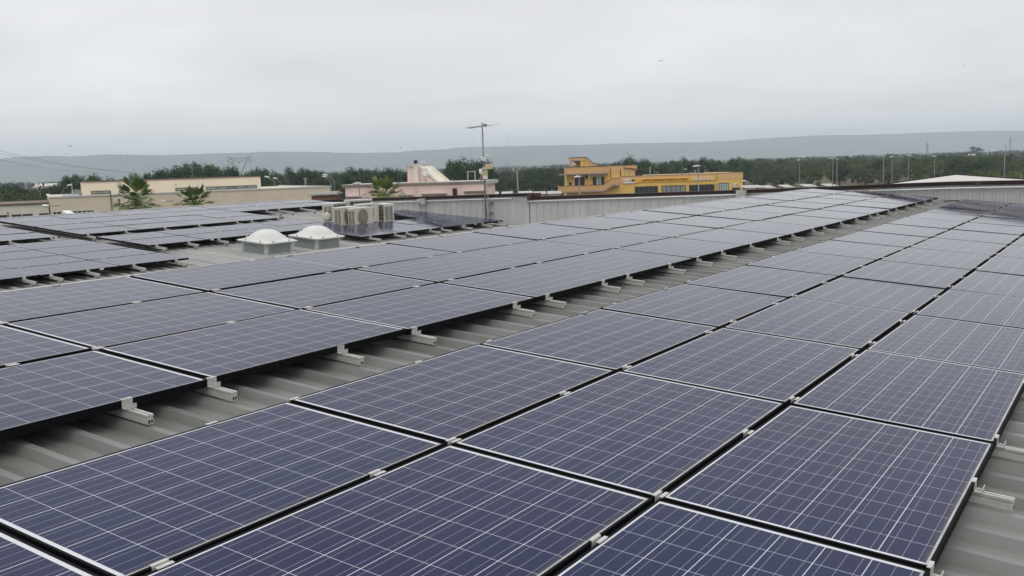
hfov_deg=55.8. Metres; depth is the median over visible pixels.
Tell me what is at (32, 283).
mounting rail
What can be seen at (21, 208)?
white building
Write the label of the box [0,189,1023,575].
warehouse
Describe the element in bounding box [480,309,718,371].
solar panel
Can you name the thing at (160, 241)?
solar panel
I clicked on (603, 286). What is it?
mounting rail
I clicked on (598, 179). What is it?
balcony door
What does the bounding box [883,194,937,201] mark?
solar panel
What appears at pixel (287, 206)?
solar panel
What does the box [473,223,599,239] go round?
solar panel
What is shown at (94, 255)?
solar panel
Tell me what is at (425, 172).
satellite dish
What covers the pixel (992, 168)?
olive tree
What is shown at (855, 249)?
solar panel
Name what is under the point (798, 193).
solar panel
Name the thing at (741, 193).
junction box
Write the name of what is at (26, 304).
solar panel
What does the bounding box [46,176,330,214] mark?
tan building
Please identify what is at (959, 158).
olive tree
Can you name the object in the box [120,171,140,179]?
oak tree
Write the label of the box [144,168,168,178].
oak tree
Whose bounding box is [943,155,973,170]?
olive tree
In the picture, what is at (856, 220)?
mounting rail
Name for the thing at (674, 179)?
shop sign
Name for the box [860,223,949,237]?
solar panel
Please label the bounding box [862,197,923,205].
solar panel
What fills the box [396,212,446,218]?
solar panel
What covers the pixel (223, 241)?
mounting rail
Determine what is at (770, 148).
hills
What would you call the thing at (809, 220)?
solar panel
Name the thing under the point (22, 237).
solar panel
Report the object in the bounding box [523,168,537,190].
oak tree
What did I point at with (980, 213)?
solar panel
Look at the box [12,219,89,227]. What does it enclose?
solar panel
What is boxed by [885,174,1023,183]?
gable hall
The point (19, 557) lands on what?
solar panel
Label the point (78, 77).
sky
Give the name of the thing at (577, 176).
street lamp
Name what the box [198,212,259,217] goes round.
solar panel
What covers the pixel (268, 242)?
roof skylight
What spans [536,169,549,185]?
oak tree
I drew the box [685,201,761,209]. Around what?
solar panel
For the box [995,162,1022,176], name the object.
olive tree
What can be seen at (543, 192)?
carport
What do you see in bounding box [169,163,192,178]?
oak tree
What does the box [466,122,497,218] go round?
antenna mast
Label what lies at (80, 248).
solar panel
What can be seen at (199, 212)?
solar panel
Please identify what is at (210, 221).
solar panel
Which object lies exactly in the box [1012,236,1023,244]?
solar panel
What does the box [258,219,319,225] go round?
solar panel
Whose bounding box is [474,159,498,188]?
oak tree
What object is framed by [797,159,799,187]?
street lamp
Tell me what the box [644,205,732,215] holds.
solar panel
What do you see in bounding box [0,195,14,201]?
olive tree
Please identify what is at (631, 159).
oak tree
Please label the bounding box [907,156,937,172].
olive tree
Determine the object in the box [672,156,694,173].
oak tree
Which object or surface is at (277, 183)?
oak tree
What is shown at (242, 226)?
solar panel
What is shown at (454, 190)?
window
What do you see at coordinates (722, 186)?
window
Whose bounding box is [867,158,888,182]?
oak tree
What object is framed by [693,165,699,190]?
street lamp
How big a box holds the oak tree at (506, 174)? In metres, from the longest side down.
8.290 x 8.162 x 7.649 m
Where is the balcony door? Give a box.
[596,177,600,184]
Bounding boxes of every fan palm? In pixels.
[111,174,161,209]
[174,183,214,205]
[362,175,407,197]
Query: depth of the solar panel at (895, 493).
4.01 m
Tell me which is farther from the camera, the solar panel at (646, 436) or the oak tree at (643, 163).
the oak tree at (643, 163)
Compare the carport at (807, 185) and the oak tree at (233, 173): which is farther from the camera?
the oak tree at (233, 173)
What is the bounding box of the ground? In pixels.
[11,153,1022,195]
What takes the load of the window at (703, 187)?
in the yellow workshop
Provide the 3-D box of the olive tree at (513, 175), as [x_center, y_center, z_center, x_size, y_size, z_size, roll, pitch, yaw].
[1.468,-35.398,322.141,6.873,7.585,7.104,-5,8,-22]
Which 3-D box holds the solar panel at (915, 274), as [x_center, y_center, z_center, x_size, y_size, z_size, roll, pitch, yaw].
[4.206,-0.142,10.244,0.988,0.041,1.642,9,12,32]
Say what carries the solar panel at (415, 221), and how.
attached to the mounting rail at (442, 229)
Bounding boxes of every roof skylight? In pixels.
[237,229,296,255]
[288,225,344,250]
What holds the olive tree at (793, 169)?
on the ground
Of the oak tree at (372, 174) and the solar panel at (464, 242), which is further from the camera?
the oak tree at (372, 174)
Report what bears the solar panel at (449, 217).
attached to the mounting rail at (506, 224)
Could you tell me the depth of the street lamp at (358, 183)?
59.99 m
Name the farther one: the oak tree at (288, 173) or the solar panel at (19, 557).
the oak tree at (288, 173)
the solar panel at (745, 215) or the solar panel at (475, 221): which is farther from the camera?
the solar panel at (475, 221)
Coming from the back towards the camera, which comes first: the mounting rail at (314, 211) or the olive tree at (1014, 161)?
the olive tree at (1014, 161)
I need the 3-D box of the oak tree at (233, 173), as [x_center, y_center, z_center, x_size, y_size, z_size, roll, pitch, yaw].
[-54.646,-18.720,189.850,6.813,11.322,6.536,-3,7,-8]
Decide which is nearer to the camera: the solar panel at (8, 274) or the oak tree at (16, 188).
the solar panel at (8, 274)
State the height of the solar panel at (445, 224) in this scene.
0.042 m
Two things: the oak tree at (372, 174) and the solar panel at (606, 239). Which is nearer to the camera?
the solar panel at (606, 239)
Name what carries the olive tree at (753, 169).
on the ground
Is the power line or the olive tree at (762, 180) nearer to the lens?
the olive tree at (762, 180)
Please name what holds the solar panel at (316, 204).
attached to the mounting rail
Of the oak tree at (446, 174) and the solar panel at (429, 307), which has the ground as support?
the oak tree at (446, 174)
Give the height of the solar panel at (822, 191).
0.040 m
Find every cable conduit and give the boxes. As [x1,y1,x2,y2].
[379,201,416,202]
[425,198,510,201]
[529,194,735,201]
[747,190,868,194]
[869,186,1023,191]
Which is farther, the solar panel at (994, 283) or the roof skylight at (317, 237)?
the roof skylight at (317, 237)
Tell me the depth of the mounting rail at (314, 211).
32.19 m
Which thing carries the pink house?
on the ground
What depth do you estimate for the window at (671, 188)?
168.99 m
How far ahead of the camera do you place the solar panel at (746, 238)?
12.97 m
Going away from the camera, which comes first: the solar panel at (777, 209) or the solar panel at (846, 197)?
the solar panel at (777, 209)
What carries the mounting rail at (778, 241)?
on the warehouse
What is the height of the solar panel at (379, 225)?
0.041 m
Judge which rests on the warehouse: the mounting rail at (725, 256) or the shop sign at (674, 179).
the mounting rail at (725, 256)
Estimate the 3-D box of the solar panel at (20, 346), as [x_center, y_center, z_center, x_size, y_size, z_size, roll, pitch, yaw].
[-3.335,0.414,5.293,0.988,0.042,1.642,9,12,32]
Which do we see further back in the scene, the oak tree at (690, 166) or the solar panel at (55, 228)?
the oak tree at (690, 166)
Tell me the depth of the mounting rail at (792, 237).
13.65 m
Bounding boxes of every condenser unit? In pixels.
[322,202,345,221]
[333,206,358,224]
[344,199,371,205]
[347,207,373,224]
[353,203,378,222]
[378,203,393,221]
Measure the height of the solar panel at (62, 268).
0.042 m
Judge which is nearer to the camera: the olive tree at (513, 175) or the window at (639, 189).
the window at (639, 189)
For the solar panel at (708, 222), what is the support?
on the mounting rail at (812, 232)
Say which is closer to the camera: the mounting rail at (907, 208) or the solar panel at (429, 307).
the solar panel at (429, 307)
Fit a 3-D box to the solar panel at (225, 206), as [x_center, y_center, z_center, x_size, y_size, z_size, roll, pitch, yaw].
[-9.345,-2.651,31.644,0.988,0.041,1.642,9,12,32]
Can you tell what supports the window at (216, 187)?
in the tan building at (96, 196)
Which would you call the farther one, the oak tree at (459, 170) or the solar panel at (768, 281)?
the oak tree at (459, 170)
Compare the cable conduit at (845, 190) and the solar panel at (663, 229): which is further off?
the cable conduit at (845, 190)
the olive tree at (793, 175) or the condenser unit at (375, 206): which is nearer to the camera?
the condenser unit at (375, 206)
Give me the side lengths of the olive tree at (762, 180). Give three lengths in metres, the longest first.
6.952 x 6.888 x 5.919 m
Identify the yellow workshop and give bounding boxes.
[558,157,742,194]
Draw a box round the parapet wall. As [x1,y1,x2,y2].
[320,180,1023,224]
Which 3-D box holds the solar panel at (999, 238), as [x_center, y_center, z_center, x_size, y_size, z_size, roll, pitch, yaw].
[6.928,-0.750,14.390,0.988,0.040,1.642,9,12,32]
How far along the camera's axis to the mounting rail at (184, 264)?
20.24 m
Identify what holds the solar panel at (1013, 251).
on the mounting rail
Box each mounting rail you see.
[0,252,99,278]
[0,321,236,400]
[2,222,96,241]
[4,362,153,424]
[16,276,36,286]
[18,267,62,283]
[19,243,145,272]
[52,284,363,364]
[102,239,166,252]
[136,274,436,344]
[149,558,174,570]
[165,230,228,245]
[170,259,187,267]
[184,241,198,248]
[205,421,607,547]
[223,204,282,216]
[270,209,294,214]
[279,204,316,213]
[287,255,566,307]
[287,397,943,575]
[325,272,534,316]
[355,246,620,292]
[364,236,381,242]
[366,229,405,239]
[376,222,440,234]
[386,242,644,285]
[402,231,416,238]
[414,360,1014,510]
[436,227,452,233]
[441,235,685,274]
[456,225,472,231]
[479,223,492,228]
[486,339,1023,460]
[495,221,508,226]
[542,238,712,266]
[545,222,764,252]
[572,234,736,259]
[582,217,790,244]
[582,311,1023,397]
[612,303,875,344]
[630,211,824,235]
[646,209,835,232]
[659,220,804,240]
[670,206,851,227]
[691,203,866,223]
[738,197,897,214]
[760,205,879,219]
[769,203,886,217]
[808,197,914,209]
[821,195,924,207]
[843,203,904,212]
[919,200,932,204]
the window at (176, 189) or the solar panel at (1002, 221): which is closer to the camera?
the solar panel at (1002, 221)
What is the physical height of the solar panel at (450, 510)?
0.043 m
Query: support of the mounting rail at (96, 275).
on the warehouse
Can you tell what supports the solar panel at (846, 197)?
on the mounting rail at (917, 205)
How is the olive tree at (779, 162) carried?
on the ground
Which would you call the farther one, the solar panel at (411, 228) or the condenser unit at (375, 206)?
the condenser unit at (375, 206)
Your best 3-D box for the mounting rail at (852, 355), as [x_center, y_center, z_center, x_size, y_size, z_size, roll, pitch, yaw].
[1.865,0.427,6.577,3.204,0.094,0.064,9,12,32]
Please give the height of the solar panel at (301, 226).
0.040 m
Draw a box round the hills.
[0,130,1023,182]
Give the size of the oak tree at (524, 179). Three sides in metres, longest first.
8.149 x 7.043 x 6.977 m
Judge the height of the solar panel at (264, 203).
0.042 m
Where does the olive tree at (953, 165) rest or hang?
on the ground
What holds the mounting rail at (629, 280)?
on the warehouse
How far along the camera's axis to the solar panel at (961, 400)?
5.44 m
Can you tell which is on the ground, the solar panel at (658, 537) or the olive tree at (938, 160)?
the olive tree at (938, 160)
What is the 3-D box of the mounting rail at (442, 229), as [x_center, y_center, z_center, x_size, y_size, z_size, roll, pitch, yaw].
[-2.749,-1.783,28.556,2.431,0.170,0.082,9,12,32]
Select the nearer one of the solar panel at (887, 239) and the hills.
the solar panel at (887, 239)
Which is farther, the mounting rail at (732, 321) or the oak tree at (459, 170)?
the oak tree at (459, 170)
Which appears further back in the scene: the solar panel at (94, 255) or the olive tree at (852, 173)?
the olive tree at (852, 173)
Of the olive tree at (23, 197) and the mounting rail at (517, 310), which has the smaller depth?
the mounting rail at (517, 310)
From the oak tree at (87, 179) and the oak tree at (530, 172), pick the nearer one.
the oak tree at (87, 179)
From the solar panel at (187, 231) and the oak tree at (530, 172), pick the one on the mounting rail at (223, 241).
the solar panel at (187, 231)
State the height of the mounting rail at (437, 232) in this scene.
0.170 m
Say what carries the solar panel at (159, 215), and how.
attached to the mounting rail
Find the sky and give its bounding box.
[0,0,1023,157]
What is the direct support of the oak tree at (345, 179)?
on the ground
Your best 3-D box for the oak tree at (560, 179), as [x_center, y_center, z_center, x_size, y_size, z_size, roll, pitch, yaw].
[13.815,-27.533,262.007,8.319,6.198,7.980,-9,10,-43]
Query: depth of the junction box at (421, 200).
33.00 m
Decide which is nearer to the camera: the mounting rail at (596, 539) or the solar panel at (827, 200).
the mounting rail at (596, 539)
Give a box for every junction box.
[417,198,425,211]
[736,190,746,197]
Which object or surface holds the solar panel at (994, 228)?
attached to the mounting rail
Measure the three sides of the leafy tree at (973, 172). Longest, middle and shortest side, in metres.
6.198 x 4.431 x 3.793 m
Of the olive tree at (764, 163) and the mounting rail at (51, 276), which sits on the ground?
the olive tree at (764, 163)
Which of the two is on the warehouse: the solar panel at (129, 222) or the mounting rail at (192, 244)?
the mounting rail at (192, 244)
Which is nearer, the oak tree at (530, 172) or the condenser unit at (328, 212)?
the condenser unit at (328, 212)
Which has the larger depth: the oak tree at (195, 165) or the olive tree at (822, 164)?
the olive tree at (822, 164)
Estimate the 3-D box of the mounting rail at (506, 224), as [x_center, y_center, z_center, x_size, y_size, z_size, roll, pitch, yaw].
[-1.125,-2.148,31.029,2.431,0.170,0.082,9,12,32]
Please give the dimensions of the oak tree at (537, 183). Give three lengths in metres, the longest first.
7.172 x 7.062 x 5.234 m
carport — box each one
[533,191,545,195]
[547,191,561,195]
[739,185,764,189]
[760,185,775,188]
[778,185,793,187]
[798,184,817,186]
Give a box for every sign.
[623,179,634,182]
[635,176,715,182]
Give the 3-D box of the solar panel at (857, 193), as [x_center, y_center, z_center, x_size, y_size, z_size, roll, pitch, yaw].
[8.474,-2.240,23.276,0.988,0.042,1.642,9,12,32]
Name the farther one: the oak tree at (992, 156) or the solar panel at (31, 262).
the oak tree at (992, 156)
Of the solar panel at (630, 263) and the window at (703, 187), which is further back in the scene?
the window at (703, 187)
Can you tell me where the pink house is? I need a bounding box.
[341,160,497,198]
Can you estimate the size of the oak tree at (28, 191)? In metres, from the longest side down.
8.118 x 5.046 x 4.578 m
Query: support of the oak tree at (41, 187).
on the ground
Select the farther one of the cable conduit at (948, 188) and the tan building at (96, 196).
the tan building at (96, 196)
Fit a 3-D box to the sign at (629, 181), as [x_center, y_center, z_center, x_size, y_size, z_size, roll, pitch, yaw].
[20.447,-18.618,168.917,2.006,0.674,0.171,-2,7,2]
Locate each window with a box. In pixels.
[53,210,93,213]
[91,190,109,193]
[175,187,196,190]
[206,186,227,189]
[236,185,256,188]
[452,188,456,194]
[635,186,657,192]
[661,185,685,191]
[689,184,713,190]
[719,183,728,189]
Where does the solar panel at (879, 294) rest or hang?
attached to the mounting rail
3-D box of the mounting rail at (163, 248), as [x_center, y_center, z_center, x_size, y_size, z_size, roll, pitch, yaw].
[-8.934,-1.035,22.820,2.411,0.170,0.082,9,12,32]
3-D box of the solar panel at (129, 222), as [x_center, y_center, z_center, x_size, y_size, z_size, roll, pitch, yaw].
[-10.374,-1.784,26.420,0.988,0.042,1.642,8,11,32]
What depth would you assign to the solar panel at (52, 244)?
21.76 m
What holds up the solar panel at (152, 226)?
attached to the mounting rail
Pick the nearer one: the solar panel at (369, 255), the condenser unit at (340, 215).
the solar panel at (369, 255)
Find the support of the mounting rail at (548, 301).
on the warehouse
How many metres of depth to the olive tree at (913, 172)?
266.48 m
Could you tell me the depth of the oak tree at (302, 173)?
222.48 m
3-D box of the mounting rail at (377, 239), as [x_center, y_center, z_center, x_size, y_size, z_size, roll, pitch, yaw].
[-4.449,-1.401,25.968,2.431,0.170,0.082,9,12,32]
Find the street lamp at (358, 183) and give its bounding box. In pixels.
[353,182,360,198]
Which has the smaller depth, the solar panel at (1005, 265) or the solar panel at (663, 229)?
the solar panel at (1005, 265)
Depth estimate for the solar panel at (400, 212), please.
32.14 m
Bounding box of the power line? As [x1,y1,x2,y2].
[1,151,141,173]
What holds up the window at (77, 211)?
in the tan building at (96, 196)
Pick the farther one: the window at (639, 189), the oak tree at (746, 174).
the oak tree at (746, 174)
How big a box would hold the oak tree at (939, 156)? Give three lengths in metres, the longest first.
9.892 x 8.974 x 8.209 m
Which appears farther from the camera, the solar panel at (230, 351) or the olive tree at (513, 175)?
the olive tree at (513, 175)
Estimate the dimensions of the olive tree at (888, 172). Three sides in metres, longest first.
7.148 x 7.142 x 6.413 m
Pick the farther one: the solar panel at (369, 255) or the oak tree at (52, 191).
the oak tree at (52, 191)
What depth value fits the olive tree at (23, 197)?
120.16 m
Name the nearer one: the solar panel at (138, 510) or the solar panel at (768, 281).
the solar panel at (138, 510)
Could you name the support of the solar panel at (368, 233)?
on the mounting rail at (377, 239)
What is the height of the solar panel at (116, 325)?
0.041 m
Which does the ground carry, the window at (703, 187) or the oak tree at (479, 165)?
the oak tree at (479, 165)
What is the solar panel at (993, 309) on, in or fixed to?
attached to the mounting rail
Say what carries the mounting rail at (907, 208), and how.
on the warehouse
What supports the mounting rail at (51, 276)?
on the warehouse
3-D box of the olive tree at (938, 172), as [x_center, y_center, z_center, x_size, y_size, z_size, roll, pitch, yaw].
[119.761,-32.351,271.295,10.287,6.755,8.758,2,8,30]
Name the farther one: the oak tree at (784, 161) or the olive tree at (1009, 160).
the oak tree at (784, 161)
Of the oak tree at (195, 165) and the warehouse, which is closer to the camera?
the warehouse
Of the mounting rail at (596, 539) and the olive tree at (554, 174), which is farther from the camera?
the olive tree at (554, 174)
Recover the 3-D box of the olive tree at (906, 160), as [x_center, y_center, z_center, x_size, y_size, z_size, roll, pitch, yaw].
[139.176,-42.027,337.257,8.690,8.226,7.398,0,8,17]
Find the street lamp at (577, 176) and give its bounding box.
[574,175,580,194]
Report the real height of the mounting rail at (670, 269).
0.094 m
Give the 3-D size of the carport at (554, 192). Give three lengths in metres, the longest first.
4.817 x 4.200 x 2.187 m
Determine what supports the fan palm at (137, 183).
on the ground
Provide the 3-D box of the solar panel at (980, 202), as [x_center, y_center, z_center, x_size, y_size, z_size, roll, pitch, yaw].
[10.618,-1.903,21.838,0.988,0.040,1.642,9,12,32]
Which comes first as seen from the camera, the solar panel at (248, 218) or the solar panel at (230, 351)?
the solar panel at (230, 351)
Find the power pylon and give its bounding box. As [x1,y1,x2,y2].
[226,156,250,174]
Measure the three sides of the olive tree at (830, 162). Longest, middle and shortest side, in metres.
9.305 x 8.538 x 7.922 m
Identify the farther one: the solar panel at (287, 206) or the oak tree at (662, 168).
the oak tree at (662, 168)
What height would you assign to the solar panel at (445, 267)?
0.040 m
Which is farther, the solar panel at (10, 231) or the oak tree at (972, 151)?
the oak tree at (972, 151)
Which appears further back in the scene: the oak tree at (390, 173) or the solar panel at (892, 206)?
the oak tree at (390, 173)
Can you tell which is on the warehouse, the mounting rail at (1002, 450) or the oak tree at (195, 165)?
the mounting rail at (1002, 450)
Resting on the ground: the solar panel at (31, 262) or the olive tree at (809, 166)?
the olive tree at (809, 166)
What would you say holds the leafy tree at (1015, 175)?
on the ground
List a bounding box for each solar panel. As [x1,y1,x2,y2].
[0,216,66,223]
[0,228,33,234]
[0,232,59,242]
[0,245,30,252]
[0,250,57,260]
[0,255,87,268]
[0,269,39,281]
[0,276,205,322]
[0,324,91,367]
[0,350,206,439]
[0,401,444,575]
[0,529,98,575]
[3,292,297,347]
[10,239,97,249]
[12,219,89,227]
[13,260,119,276]
[35,222,113,231]
[35,243,127,254]
[53,212,118,218]
[58,226,139,235]
[63,248,156,259]
[75,215,145,221]
[91,253,188,267]
[94,219,167,225]
[96,232,178,241]
[99,309,405,381]
[103,209,167,214]
[120,222,192,230]
[122,236,206,246]
[126,212,191,218]
[130,257,349,291]
[142,444,652,575]
[147,215,212,221]
[152,206,211,211]
[155,227,230,235]
[173,218,240,225]
[177,209,234,214]
[181,230,252,240]
[196,204,251,208]
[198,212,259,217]
[211,269,436,308]
[212,223,274,229]
[219,206,277,211]
[222,215,283,221]
[233,226,302,232]
[241,201,290,205]
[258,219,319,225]
[259,204,313,209]
[274,199,326,203]
[281,243,455,268]
[284,222,345,228]
[290,344,614,445]
[297,202,331,206]
[304,283,534,334]
[327,225,372,232]
[336,229,401,237]
[349,222,409,228]
[354,252,536,282]
[377,225,438,233]
[386,218,442,224]
[387,232,535,251]
[394,210,425,216]
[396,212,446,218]
[414,221,471,228]
[424,215,476,220]
[441,263,625,301]
[450,218,502,224]
[452,371,784,503]
[461,240,611,261]
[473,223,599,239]
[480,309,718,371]
[541,216,651,229]
[543,230,670,248]
[543,249,693,276]
[553,499,928,575]
[600,210,696,221]
[600,284,787,327]
[607,222,717,236]
[615,237,745,260]
[621,327,860,406]
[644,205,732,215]
[659,216,752,227]
[661,404,993,575]
[675,228,786,247]
[684,265,838,297]
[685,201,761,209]
[699,210,788,220]
[716,197,785,204]
[722,221,819,237]
[723,297,910,351]
[735,205,812,214]
[745,250,876,276]
[748,194,812,200]
[760,215,847,228]
[767,201,837,209]
[771,191,831,196]
[790,209,871,221]
[791,349,1023,448]
[793,197,856,204]
[793,240,905,260]
[794,277,945,315]
[795,189,849,193]
[817,194,876,200]
[818,205,891,215]
[830,231,929,247]
[837,191,892,196]
[842,201,908,209]
[842,260,971,290]
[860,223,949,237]
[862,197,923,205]
[866,314,1023,372]
[880,247,991,271]
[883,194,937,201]
[886,217,964,229]
[907,212,979,221]
[911,237,1007,256]
[915,289,1023,328]
[924,207,991,216]
[934,229,1020,245]
[941,203,1001,210]
[950,271,1023,297]
[953,222,1023,236]
[954,199,1010,206]
[969,216,1023,226]
[975,256,1023,275]
[983,211,1023,219]
[995,207,1023,212]
[995,244,1023,258]
[1005,203,1023,207]
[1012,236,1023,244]
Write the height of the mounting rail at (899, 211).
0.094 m
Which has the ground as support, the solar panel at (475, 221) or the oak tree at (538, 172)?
the oak tree at (538, 172)
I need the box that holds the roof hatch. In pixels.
[62,210,73,213]
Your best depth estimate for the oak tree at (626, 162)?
268.10 m
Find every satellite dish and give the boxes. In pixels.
[71,189,81,195]
[422,168,428,181]
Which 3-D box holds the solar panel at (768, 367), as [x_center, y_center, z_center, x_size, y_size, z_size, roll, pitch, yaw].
[1.499,0.469,6.122,0.988,0.042,1.642,9,12,32]
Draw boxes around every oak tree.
[0,185,14,196]
[6,181,32,195]
[19,187,42,198]
[33,184,48,192]
[39,183,62,199]
[54,176,69,191]
[61,174,86,193]
[78,174,95,190]
[88,173,107,180]
[96,175,113,180]
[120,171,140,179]
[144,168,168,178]
[164,165,193,178]
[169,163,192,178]
[182,161,203,177]
[190,162,219,177]
[212,166,231,176]
[218,164,243,176]
[244,169,266,186]
[254,167,272,184]
[263,169,288,186]
[283,166,299,180]
[289,167,311,184]
[301,169,326,185]
[311,171,335,190]
[328,171,355,198]
[339,167,364,193]
[349,168,369,183]
[356,169,375,182]
[367,168,381,182]
[376,167,401,181]
[394,172,407,181]
[443,159,463,180]
[447,156,479,180]
[464,159,487,179]
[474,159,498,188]
[488,171,500,187]
[500,170,512,179]
[505,174,535,192]
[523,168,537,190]
[526,180,555,195]
[530,167,543,187]
[534,175,547,188]
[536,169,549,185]
[550,176,564,195]
[616,159,631,164]
[622,154,640,168]
[632,158,655,174]
[647,160,657,174]
[656,161,673,173]
[668,160,682,173]
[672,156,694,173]
[683,158,703,173]
[697,155,715,172]
[712,160,729,171]
[723,158,742,171]
[736,158,754,188]
[772,158,790,167]
[824,160,852,185]
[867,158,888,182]
[932,154,946,165]
[962,158,996,174]
[966,146,984,154]
[989,155,1002,161]
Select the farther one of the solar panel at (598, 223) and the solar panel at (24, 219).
the solar panel at (24, 219)
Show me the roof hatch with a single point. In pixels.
(66, 211)
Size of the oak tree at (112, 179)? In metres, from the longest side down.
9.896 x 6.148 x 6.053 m
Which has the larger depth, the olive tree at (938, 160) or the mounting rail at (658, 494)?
the olive tree at (938, 160)
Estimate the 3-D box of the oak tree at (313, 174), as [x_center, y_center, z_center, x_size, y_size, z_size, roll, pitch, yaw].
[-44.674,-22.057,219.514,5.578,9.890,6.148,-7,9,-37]
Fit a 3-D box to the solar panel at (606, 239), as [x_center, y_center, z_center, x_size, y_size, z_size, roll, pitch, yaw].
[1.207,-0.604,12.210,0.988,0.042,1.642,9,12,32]
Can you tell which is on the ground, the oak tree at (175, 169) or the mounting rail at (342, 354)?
the oak tree at (175, 169)
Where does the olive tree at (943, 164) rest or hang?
on the ground
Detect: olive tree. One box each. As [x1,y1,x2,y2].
[0,190,31,200]
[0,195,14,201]
[12,193,44,200]
[495,176,511,193]
[507,171,522,192]
[543,168,564,187]
[744,163,767,182]
[749,167,769,188]
[753,160,773,177]
[766,166,798,187]
[771,160,785,177]
[783,167,801,185]
[786,164,802,181]
[794,160,824,182]
[801,166,824,185]
[807,160,828,179]
[818,157,834,176]
[825,167,841,183]
[830,159,852,176]
[844,159,863,182]
[850,156,867,166]
[851,160,878,179]
[851,163,878,184]
[874,164,901,183]
[879,157,896,167]
[880,162,909,180]
[899,156,918,178]
[903,163,933,179]
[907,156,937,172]
[921,161,956,176]
[923,158,945,170]
[931,162,946,174]
[942,158,972,175]
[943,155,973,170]
[946,155,972,165]
[976,156,998,173]
[990,154,1020,176]
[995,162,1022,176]
[1000,156,1022,173]
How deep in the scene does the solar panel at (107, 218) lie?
26.92 m
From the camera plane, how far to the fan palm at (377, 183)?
75.59 m
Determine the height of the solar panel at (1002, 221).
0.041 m
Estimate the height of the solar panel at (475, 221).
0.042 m
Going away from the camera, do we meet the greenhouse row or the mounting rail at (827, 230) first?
the mounting rail at (827, 230)
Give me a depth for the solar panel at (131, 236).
23.57 m
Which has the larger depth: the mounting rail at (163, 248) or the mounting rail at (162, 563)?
the mounting rail at (163, 248)
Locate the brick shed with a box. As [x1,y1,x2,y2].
[308,191,342,199]
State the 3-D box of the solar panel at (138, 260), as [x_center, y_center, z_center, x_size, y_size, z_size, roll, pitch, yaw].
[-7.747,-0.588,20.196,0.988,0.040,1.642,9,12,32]
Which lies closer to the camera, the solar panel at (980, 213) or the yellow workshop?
the solar panel at (980, 213)
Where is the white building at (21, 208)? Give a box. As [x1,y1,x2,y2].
[0,200,48,217]
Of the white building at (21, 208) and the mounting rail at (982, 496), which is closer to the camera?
the mounting rail at (982, 496)
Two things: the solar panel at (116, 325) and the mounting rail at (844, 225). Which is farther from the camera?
the mounting rail at (844, 225)
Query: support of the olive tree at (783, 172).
on the ground
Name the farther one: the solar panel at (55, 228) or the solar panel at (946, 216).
the solar panel at (55, 228)
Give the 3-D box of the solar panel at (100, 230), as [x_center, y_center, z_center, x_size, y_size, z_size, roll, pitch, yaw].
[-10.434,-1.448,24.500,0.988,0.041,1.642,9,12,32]
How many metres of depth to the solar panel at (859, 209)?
18.52 m
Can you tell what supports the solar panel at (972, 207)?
attached to the mounting rail
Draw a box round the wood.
[0,150,1023,191]
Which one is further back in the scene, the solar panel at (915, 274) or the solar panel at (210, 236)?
the solar panel at (210, 236)
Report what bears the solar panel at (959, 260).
on the mounting rail
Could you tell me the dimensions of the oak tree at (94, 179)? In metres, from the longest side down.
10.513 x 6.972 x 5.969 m
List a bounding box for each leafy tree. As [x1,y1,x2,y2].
[967,167,986,175]
[979,170,1000,176]
[1001,172,1021,177]
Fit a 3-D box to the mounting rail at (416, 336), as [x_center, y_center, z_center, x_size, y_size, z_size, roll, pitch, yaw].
[-1.877,0.131,7.400,3.243,0.094,0.064,9,12,32]
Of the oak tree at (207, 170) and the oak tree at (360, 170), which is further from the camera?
the oak tree at (360, 170)
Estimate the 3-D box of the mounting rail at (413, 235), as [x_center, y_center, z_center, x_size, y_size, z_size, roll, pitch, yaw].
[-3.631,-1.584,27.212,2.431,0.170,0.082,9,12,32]
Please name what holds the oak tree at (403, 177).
on the ground
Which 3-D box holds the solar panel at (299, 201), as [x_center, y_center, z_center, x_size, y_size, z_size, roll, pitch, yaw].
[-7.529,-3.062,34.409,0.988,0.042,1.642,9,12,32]
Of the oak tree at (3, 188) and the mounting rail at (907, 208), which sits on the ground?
the oak tree at (3, 188)
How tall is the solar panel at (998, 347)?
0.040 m
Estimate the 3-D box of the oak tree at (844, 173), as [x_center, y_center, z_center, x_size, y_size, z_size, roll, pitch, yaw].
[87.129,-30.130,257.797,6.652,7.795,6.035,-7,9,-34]
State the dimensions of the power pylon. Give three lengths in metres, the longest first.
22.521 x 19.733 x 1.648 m
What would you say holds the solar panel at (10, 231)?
on the mounting rail
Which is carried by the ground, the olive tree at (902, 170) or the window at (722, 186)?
the olive tree at (902, 170)
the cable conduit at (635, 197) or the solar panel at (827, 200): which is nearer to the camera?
the solar panel at (827, 200)
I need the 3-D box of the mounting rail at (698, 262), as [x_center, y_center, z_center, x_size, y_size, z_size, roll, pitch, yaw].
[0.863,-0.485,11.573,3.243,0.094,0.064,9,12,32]
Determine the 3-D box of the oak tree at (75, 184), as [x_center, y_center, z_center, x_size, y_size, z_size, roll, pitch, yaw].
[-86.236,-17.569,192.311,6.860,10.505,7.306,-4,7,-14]
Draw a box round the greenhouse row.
[34,183,58,188]
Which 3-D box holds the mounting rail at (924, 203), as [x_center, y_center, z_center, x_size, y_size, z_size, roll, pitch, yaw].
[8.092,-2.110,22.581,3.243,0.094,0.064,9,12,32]
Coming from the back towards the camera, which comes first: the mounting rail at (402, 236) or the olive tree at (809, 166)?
the olive tree at (809, 166)
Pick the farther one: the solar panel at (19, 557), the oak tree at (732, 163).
the oak tree at (732, 163)
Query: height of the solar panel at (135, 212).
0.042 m
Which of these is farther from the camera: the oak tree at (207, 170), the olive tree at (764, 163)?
the olive tree at (764, 163)
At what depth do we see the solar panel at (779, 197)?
20.98 m
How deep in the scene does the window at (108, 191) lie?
108.51 m

